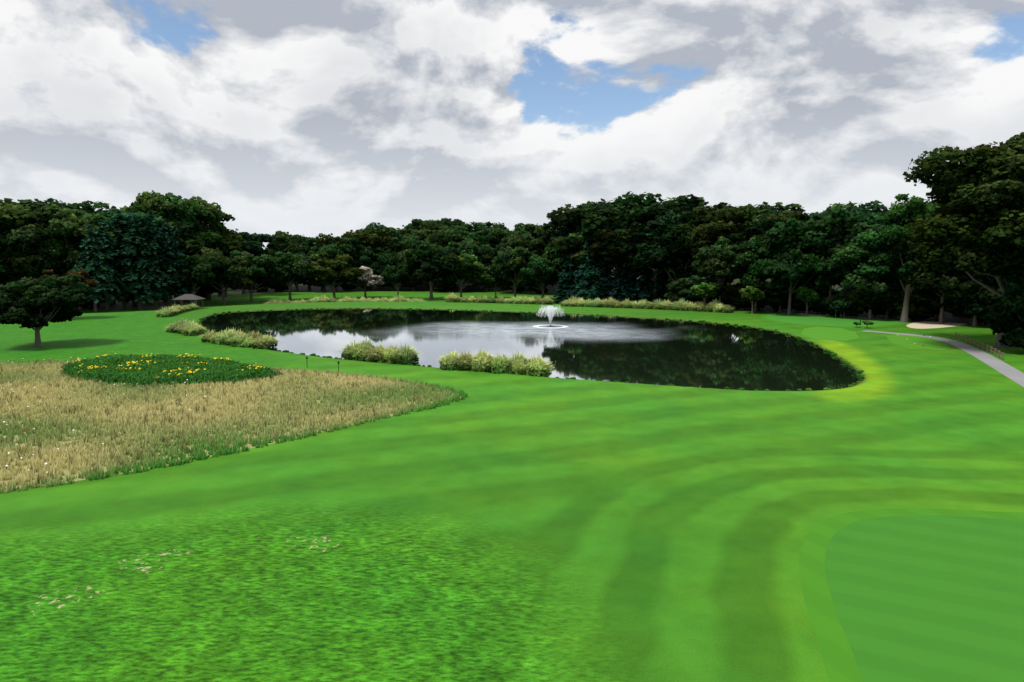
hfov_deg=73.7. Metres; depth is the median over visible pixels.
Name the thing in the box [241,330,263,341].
grass clump
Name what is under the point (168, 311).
grass clump
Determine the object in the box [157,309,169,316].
grass clump
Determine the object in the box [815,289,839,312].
understory shrub
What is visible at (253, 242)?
tree
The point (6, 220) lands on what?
tree
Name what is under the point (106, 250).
conifer tree
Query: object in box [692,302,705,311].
grass clump
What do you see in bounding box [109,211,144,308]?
conifer tree
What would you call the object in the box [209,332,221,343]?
grass clump
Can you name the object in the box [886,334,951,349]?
tee box
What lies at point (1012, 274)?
tree
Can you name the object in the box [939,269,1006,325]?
tree
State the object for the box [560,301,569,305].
grass clump
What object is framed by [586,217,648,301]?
tree
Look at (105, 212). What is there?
tree
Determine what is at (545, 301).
grass clump
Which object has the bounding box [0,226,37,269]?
tree
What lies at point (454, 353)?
grass clump
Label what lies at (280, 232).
tree
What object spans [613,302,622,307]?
grass clump
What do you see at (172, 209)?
tree
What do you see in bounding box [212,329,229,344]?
grass clump
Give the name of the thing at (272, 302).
grass clump
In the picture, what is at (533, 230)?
tree
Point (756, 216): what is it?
tree
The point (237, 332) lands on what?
grass clump
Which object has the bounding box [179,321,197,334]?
grass clump
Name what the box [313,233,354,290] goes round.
tree
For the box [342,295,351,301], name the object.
grass clump
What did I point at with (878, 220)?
tree
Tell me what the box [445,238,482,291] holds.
tree
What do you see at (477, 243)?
tree
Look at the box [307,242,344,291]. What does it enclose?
tree
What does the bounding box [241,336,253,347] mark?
grass clump
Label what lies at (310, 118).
sky
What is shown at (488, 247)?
tree
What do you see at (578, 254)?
tree
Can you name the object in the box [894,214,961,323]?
tree
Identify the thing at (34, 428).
rough umbels
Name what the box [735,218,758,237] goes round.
tree
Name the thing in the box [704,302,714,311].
grass clump
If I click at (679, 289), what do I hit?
understory shrub
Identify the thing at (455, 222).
tree
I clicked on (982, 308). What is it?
understory shrub
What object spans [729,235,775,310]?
tree
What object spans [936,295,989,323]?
understory shrub
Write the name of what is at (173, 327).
grass clump
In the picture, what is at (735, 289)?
understory shrub
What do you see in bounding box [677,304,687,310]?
grass clump
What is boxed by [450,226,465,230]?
tree
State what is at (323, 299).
grass clump
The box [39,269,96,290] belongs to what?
copper tree
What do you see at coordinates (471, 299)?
grass clump
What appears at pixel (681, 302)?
grass clump
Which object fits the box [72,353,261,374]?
flowerbed blossoms
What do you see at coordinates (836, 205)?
tree
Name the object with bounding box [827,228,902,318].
tree
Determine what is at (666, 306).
grass clump
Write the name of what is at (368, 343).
grass clump
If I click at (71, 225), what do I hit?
tree
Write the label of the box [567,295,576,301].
grass clump
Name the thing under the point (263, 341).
grass clump
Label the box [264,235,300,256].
tree
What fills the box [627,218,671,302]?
tree
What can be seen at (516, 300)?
grass clump
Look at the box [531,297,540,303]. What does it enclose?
grass clump
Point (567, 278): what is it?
conifer tree
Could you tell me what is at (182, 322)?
grass clump
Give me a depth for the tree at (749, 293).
177.13 m
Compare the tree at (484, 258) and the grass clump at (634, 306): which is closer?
the grass clump at (634, 306)
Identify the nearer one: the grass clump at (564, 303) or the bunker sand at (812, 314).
the bunker sand at (812, 314)
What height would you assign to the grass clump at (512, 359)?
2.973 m
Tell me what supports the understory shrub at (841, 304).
on the ground
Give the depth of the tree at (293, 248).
387.91 m
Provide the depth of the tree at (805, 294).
171.72 m
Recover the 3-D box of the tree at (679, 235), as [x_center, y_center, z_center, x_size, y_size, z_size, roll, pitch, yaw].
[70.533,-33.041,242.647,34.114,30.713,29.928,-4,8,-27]
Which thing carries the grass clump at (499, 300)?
on the ground
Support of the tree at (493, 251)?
on the ground
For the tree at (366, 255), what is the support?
on the ground
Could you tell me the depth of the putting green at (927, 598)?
28.58 m
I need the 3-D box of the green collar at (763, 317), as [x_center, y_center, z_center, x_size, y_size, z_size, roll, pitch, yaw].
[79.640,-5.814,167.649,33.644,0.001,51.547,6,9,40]
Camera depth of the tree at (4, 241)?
232.65 m
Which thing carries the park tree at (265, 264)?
on the ground
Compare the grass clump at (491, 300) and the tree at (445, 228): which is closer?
the grass clump at (491, 300)
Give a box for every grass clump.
[156,306,173,316]
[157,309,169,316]
[167,322,181,332]
[170,318,196,325]
[172,303,182,312]
[175,323,186,333]
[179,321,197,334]
[181,322,203,335]
[197,330,216,342]
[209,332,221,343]
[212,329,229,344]
[223,331,237,345]
[225,333,245,346]
[232,328,242,335]
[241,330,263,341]
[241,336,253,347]
[250,333,274,348]
[265,333,279,347]
[267,298,276,303]
[310,297,318,302]
[318,294,330,301]
[339,344,354,359]
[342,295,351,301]
[342,342,360,349]
[350,342,370,360]
[354,338,379,348]
[362,347,383,361]
[373,344,386,352]
[380,297,388,301]
[380,345,397,363]
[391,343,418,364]
[394,295,405,301]
[435,354,459,369]
[439,349,461,366]
[443,293,458,301]
[449,352,472,370]
[460,296,468,302]
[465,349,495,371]
[467,296,474,302]
[474,297,481,302]
[481,295,487,302]
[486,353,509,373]
[487,296,495,302]
[495,296,504,302]
[506,350,531,370]
[507,297,514,303]
[509,360,526,374]
[512,296,522,303]
[519,297,529,303]
[520,354,550,366]
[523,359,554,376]
[526,296,534,303]
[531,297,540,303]
[539,297,552,304]
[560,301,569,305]
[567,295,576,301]
[568,299,577,306]
[575,298,584,306]
[584,300,590,306]
[589,298,601,306]
[599,300,609,307]
[606,300,616,307]
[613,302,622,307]
[622,300,632,307]
[630,303,637,308]
[636,298,646,308]
[644,302,652,308]
[652,303,661,309]
[660,299,672,309]
[671,300,679,309]
[676,299,689,304]
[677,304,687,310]
[687,302,696,310]
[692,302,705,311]
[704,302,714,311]
[706,300,724,307]
[711,304,723,312]
[720,305,733,312]
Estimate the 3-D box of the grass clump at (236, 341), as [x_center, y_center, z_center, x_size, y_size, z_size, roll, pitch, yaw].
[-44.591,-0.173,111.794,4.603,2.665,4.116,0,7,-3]
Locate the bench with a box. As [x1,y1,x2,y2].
[862,320,873,324]
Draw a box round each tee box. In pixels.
[801,326,858,340]
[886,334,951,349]
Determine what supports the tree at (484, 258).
on the ground
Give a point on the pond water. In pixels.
(658, 351)
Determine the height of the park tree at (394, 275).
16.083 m
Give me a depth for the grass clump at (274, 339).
110.91 m
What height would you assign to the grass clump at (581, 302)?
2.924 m
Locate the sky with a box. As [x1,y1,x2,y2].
[0,0,1023,248]
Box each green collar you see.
[760,312,914,326]
[799,508,1023,681]
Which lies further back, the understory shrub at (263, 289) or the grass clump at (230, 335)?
the understory shrub at (263, 289)
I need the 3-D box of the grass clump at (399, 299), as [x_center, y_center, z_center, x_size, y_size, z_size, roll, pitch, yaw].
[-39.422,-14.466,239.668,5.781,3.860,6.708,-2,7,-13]
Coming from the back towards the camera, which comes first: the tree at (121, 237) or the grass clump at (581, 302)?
the tree at (121, 237)
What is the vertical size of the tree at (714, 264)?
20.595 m
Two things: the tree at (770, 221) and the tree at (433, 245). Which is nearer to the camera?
the tree at (770, 221)
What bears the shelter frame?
on the ground
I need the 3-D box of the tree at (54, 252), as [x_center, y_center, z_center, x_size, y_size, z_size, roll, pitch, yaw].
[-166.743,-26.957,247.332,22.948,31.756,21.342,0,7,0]
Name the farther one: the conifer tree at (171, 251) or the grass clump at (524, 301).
the conifer tree at (171, 251)
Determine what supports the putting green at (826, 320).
on the green collar at (763, 317)
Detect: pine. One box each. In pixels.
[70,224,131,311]
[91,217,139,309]
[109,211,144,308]
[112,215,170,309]
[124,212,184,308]
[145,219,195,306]
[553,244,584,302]
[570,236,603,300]
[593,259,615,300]
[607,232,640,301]
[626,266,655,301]
[647,267,671,302]
[661,272,678,301]
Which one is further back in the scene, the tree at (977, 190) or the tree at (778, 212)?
the tree at (778, 212)
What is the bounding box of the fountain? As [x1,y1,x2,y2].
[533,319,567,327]
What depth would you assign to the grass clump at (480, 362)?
86.12 m
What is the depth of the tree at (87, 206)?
265.27 m
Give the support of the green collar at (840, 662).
on the ground
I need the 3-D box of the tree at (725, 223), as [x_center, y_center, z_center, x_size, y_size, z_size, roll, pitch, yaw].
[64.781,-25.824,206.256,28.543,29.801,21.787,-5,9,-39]
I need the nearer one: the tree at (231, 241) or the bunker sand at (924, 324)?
the bunker sand at (924, 324)
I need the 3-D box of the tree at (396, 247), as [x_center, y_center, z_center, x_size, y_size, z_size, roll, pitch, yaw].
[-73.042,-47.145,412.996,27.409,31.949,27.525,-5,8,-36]
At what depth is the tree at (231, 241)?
304.04 m
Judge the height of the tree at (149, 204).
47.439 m
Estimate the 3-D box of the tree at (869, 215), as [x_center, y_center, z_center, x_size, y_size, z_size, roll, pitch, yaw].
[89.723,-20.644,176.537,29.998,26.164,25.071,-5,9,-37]
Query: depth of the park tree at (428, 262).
310.08 m
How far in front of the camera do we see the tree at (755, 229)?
196.31 m
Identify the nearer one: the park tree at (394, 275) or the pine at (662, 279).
the pine at (662, 279)
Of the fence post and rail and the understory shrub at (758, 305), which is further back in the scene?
the understory shrub at (758, 305)
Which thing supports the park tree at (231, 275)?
on the ground
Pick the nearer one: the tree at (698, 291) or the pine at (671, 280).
the tree at (698, 291)
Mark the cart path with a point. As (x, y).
(1009, 371)
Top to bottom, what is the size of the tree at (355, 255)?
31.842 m
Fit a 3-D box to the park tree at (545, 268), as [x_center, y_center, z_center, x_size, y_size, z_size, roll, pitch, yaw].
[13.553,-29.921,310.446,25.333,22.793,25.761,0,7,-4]
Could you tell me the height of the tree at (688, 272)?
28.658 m
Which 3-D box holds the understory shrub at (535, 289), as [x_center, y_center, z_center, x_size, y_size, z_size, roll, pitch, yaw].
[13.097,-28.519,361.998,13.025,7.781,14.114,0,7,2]
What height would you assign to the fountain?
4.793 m
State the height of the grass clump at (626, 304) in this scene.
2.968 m
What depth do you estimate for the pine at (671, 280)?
265.27 m
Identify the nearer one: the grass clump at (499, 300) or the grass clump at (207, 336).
the grass clump at (207, 336)
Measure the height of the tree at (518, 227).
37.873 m
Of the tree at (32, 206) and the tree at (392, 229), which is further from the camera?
the tree at (392, 229)
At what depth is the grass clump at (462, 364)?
87.08 m
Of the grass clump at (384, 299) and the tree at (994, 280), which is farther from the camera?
the grass clump at (384, 299)
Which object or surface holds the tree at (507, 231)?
on the ground
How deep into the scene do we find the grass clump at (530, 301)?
218.63 m
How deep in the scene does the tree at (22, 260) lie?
233.11 m
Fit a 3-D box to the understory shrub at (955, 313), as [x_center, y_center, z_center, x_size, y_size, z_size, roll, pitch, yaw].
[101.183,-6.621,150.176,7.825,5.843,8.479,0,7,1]
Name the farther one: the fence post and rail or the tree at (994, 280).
the tree at (994, 280)
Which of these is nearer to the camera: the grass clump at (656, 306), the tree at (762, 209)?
the grass clump at (656, 306)
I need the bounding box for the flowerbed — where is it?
[60,353,284,386]
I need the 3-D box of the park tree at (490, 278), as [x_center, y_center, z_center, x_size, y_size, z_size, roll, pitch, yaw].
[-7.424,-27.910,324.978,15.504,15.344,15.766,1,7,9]
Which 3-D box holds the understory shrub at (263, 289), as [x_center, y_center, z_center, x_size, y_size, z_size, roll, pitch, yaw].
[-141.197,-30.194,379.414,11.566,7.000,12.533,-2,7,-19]
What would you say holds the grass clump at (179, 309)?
on the ground
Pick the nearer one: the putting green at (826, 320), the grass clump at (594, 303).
the putting green at (826, 320)
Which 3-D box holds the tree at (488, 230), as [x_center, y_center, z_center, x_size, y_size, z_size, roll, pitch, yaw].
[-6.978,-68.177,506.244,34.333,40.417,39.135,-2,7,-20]
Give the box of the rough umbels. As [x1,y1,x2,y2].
[3,357,205,472]
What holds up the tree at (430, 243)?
on the ground
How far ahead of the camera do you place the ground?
37.37 m
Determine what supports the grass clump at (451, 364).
on the ground
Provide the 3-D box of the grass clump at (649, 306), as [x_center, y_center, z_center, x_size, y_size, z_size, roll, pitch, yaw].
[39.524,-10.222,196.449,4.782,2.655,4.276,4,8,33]
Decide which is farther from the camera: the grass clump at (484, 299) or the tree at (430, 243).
the tree at (430, 243)
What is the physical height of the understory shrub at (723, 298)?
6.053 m
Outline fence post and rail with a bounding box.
[955,332,1003,359]
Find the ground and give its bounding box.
[0,267,1023,681]
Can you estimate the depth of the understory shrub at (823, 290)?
173.40 m
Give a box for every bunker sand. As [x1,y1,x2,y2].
[799,313,825,315]
[907,321,963,328]
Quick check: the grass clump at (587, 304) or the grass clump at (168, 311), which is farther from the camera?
the grass clump at (587, 304)
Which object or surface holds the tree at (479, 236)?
on the ground
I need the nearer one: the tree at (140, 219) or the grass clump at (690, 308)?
the grass clump at (690, 308)
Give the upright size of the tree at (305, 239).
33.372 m
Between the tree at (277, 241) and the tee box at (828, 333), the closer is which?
the tee box at (828, 333)
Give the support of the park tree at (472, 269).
on the ground
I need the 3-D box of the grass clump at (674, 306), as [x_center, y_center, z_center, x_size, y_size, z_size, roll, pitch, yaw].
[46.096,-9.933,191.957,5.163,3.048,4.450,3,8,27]
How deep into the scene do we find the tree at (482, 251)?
405.72 m
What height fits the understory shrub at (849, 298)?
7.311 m
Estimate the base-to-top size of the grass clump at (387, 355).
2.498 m
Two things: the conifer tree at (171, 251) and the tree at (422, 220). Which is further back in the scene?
the tree at (422, 220)
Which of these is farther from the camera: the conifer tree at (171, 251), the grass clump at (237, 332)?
the conifer tree at (171, 251)
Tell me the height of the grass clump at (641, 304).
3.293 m
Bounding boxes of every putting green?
[766,312,903,325]
[825,516,1023,681]
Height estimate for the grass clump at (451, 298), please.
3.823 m
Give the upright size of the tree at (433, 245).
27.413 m
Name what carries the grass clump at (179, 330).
on the ground
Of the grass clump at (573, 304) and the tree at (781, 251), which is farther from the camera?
the grass clump at (573, 304)
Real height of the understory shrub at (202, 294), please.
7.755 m
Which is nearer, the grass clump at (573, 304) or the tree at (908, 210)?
the tree at (908, 210)
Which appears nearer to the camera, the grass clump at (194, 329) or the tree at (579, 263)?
the grass clump at (194, 329)
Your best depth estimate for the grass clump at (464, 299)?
227.99 m
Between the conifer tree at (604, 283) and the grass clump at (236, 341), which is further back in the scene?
the conifer tree at (604, 283)
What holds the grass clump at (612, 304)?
on the ground
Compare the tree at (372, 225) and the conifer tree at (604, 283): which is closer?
the conifer tree at (604, 283)
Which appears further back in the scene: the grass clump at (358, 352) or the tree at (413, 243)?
the tree at (413, 243)
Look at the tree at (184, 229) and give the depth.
278.69 m
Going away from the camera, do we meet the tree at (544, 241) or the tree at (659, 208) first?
the tree at (659, 208)
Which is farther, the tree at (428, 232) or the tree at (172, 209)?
the tree at (428, 232)
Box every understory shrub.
[195,286,212,299]
[248,283,268,292]
[525,282,548,294]
[664,275,725,303]
[707,292,732,305]
[724,283,751,308]
[729,294,765,308]
[797,283,832,313]
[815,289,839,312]
[821,288,866,317]
[825,292,855,317]
[856,280,899,318]
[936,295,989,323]
[951,311,980,323]
[964,299,998,324]
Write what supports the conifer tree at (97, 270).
on the ground
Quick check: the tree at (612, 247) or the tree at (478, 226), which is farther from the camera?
the tree at (478, 226)
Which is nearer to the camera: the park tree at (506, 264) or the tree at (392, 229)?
the park tree at (506, 264)
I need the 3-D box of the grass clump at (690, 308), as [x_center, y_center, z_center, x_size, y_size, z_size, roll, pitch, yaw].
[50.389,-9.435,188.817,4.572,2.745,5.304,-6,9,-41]
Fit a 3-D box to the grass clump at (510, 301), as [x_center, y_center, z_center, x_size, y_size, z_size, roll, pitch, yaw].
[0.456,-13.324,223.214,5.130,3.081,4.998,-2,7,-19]
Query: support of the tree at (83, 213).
on the ground
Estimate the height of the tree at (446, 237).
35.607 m
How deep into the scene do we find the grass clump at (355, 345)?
100.23 m
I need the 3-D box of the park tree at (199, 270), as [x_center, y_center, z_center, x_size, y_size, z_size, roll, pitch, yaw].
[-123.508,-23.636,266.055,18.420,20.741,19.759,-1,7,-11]
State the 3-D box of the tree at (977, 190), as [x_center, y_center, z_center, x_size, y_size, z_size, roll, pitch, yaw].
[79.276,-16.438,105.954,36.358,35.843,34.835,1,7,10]
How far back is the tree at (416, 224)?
469.65 m
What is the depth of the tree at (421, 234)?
425.48 m
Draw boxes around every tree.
[0,198,95,259]
[0,199,27,267]
[0,203,41,240]
[0,206,53,277]
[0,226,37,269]
[0,229,24,284]
[0,274,91,346]
[19,224,73,279]
[21,206,76,258]
[33,204,117,308]
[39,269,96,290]
[55,215,136,307]
[65,200,115,301]
[69,209,138,303]
[81,207,179,305]
[96,208,125,303]
[119,191,165,218]
[125,190,207,301]
[131,210,192,302]
[155,192,226,302]
[171,254,219,304]
[174,237,193,302]
[189,196,245,299]
[189,274,224,299]
[196,247,258,303]
[226,228,274,293]
[229,250,281,301]
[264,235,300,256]
[265,230,299,288]
[269,251,311,299]
[273,239,310,290]
[289,234,319,289]
[306,252,364,298]
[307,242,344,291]
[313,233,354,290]
[335,237,364,290]
[341,227,392,287]
[346,266,384,297]
[358,244,379,276]
[362,222,403,241]
[374,237,403,288]
[375,253,399,290]
[381,265,413,296]
[385,227,403,249]
[395,249,421,290]
[400,235,421,288]
[402,219,447,227]
[402,228,427,286]
[404,243,464,298]
[405,219,442,234]
[421,240,448,287]
[422,229,454,238]
[426,225,467,231]
[428,229,472,246]
[429,243,445,250]
[437,218,472,228]
[440,253,484,296]
[444,230,486,245]
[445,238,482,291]
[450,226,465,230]
[455,221,487,234]
[459,223,472,232]
[473,239,481,247]
[475,254,493,290]
[477,247,495,288]
[480,244,495,286]
[480,267,512,297]
[481,221,508,235]
[485,229,512,256]
[489,247,532,297]
[490,234,515,291]
[491,232,542,292]
[503,229,515,237]
[509,223,548,250]
[513,223,525,231]
[514,251,566,298]
[528,237,562,294]
[534,235,547,250]
[542,198,621,270]
[545,225,615,279]
[560,256,593,277]
[573,191,663,278]
[583,199,660,280]
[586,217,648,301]
[613,221,653,301]
[618,194,701,279]
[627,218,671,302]
[629,197,708,273]
[637,210,691,280]
[662,202,730,283]
[674,254,727,284]
[685,205,756,284]
[689,236,738,303]
[690,282,716,306]
[701,201,805,289]
[726,216,776,280]
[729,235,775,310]
[735,208,762,221]
[735,211,809,267]
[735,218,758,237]
[739,286,764,313]
[747,218,833,314]
[758,209,824,227]
[793,207,874,315]
[795,287,820,314]
[821,201,873,214]
[823,200,887,285]
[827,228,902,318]
[844,211,883,238]
[861,212,894,314]
[872,194,951,322]
[873,223,940,320]
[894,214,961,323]
[903,132,1023,348]
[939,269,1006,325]
[964,276,1006,284]
[980,272,1023,348]
[986,212,1023,281]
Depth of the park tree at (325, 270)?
310.89 m
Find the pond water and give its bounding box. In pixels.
[201,309,859,390]
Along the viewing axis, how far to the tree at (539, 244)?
356.31 m
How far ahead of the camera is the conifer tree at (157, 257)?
251.98 m
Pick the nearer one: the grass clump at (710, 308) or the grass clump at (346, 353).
the grass clump at (346, 353)
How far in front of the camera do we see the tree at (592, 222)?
275.49 m
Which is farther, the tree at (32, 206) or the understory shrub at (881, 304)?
the tree at (32, 206)
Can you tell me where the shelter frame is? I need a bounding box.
[172,294,205,307]
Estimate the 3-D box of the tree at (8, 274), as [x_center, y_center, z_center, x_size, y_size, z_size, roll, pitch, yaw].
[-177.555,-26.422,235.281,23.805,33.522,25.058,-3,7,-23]
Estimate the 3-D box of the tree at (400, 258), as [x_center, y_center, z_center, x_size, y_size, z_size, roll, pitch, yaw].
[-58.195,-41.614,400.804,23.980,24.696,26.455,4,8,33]
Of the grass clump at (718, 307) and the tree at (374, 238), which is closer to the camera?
the grass clump at (718, 307)
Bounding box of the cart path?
[865,330,1023,386]
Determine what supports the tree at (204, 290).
on the ground
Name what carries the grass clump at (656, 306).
on the ground
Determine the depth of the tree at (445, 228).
476.57 m
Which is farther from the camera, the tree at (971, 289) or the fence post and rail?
the tree at (971, 289)
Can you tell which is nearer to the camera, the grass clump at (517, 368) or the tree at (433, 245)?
the grass clump at (517, 368)
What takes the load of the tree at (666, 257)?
on the ground
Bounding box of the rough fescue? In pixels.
[0,358,467,493]
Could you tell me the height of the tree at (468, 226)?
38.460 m
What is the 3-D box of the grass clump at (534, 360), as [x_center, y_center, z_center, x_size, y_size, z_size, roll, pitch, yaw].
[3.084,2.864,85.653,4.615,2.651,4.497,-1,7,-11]
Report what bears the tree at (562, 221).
on the ground
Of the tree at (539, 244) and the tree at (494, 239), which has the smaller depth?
the tree at (539, 244)
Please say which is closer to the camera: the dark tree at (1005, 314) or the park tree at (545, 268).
the dark tree at (1005, 314)
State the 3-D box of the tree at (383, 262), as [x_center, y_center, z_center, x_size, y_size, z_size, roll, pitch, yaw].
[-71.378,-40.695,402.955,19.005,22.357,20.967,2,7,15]
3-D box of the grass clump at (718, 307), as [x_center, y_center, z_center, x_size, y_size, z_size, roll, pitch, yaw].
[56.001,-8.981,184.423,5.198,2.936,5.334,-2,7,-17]
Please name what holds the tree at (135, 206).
on the ground
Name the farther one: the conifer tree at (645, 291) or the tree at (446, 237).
the tree at (446, 237)
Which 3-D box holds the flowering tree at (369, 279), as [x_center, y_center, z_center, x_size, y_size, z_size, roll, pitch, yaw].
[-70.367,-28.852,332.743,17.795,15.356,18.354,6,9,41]
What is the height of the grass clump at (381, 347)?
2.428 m
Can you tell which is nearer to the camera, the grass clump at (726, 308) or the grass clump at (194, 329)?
the grass clump at (194, 329)
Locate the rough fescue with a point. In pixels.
(188, 399)
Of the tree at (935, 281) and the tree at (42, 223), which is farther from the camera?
the tree at (42, 223)
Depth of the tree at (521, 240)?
363.24 m
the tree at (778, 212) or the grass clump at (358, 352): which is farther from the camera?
the tree at (778, 212)
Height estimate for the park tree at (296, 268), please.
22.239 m
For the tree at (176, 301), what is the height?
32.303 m
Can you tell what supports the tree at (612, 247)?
on the ground
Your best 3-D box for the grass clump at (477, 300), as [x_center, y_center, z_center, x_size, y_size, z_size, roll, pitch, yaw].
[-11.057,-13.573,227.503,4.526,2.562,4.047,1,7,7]
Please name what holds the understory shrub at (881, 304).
on the ground
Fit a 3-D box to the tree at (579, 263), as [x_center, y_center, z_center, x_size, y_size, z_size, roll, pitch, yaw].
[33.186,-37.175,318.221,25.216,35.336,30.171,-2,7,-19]
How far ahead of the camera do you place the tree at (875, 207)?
179.66 m
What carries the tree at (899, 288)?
on the ground
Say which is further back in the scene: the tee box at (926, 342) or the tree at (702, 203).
the tree at (702, 203)
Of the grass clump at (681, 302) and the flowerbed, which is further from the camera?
the grass clump at (681, 302)
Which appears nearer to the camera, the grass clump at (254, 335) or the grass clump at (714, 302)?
the grass clump at (254, 335)
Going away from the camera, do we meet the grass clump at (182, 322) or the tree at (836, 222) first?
the grass clump at (182, 322)
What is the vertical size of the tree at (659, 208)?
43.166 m
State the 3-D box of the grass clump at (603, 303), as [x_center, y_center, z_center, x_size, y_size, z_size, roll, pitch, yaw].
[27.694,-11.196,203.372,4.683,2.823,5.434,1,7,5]
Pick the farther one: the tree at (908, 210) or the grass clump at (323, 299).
the grass clump at (323, 299)
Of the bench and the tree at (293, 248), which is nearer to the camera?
the bench
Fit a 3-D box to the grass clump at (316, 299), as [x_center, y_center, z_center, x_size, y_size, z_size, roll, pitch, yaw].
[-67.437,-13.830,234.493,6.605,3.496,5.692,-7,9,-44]
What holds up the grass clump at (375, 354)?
on the ground
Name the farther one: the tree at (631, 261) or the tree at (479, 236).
the tree at (479, 236)
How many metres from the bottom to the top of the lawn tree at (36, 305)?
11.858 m

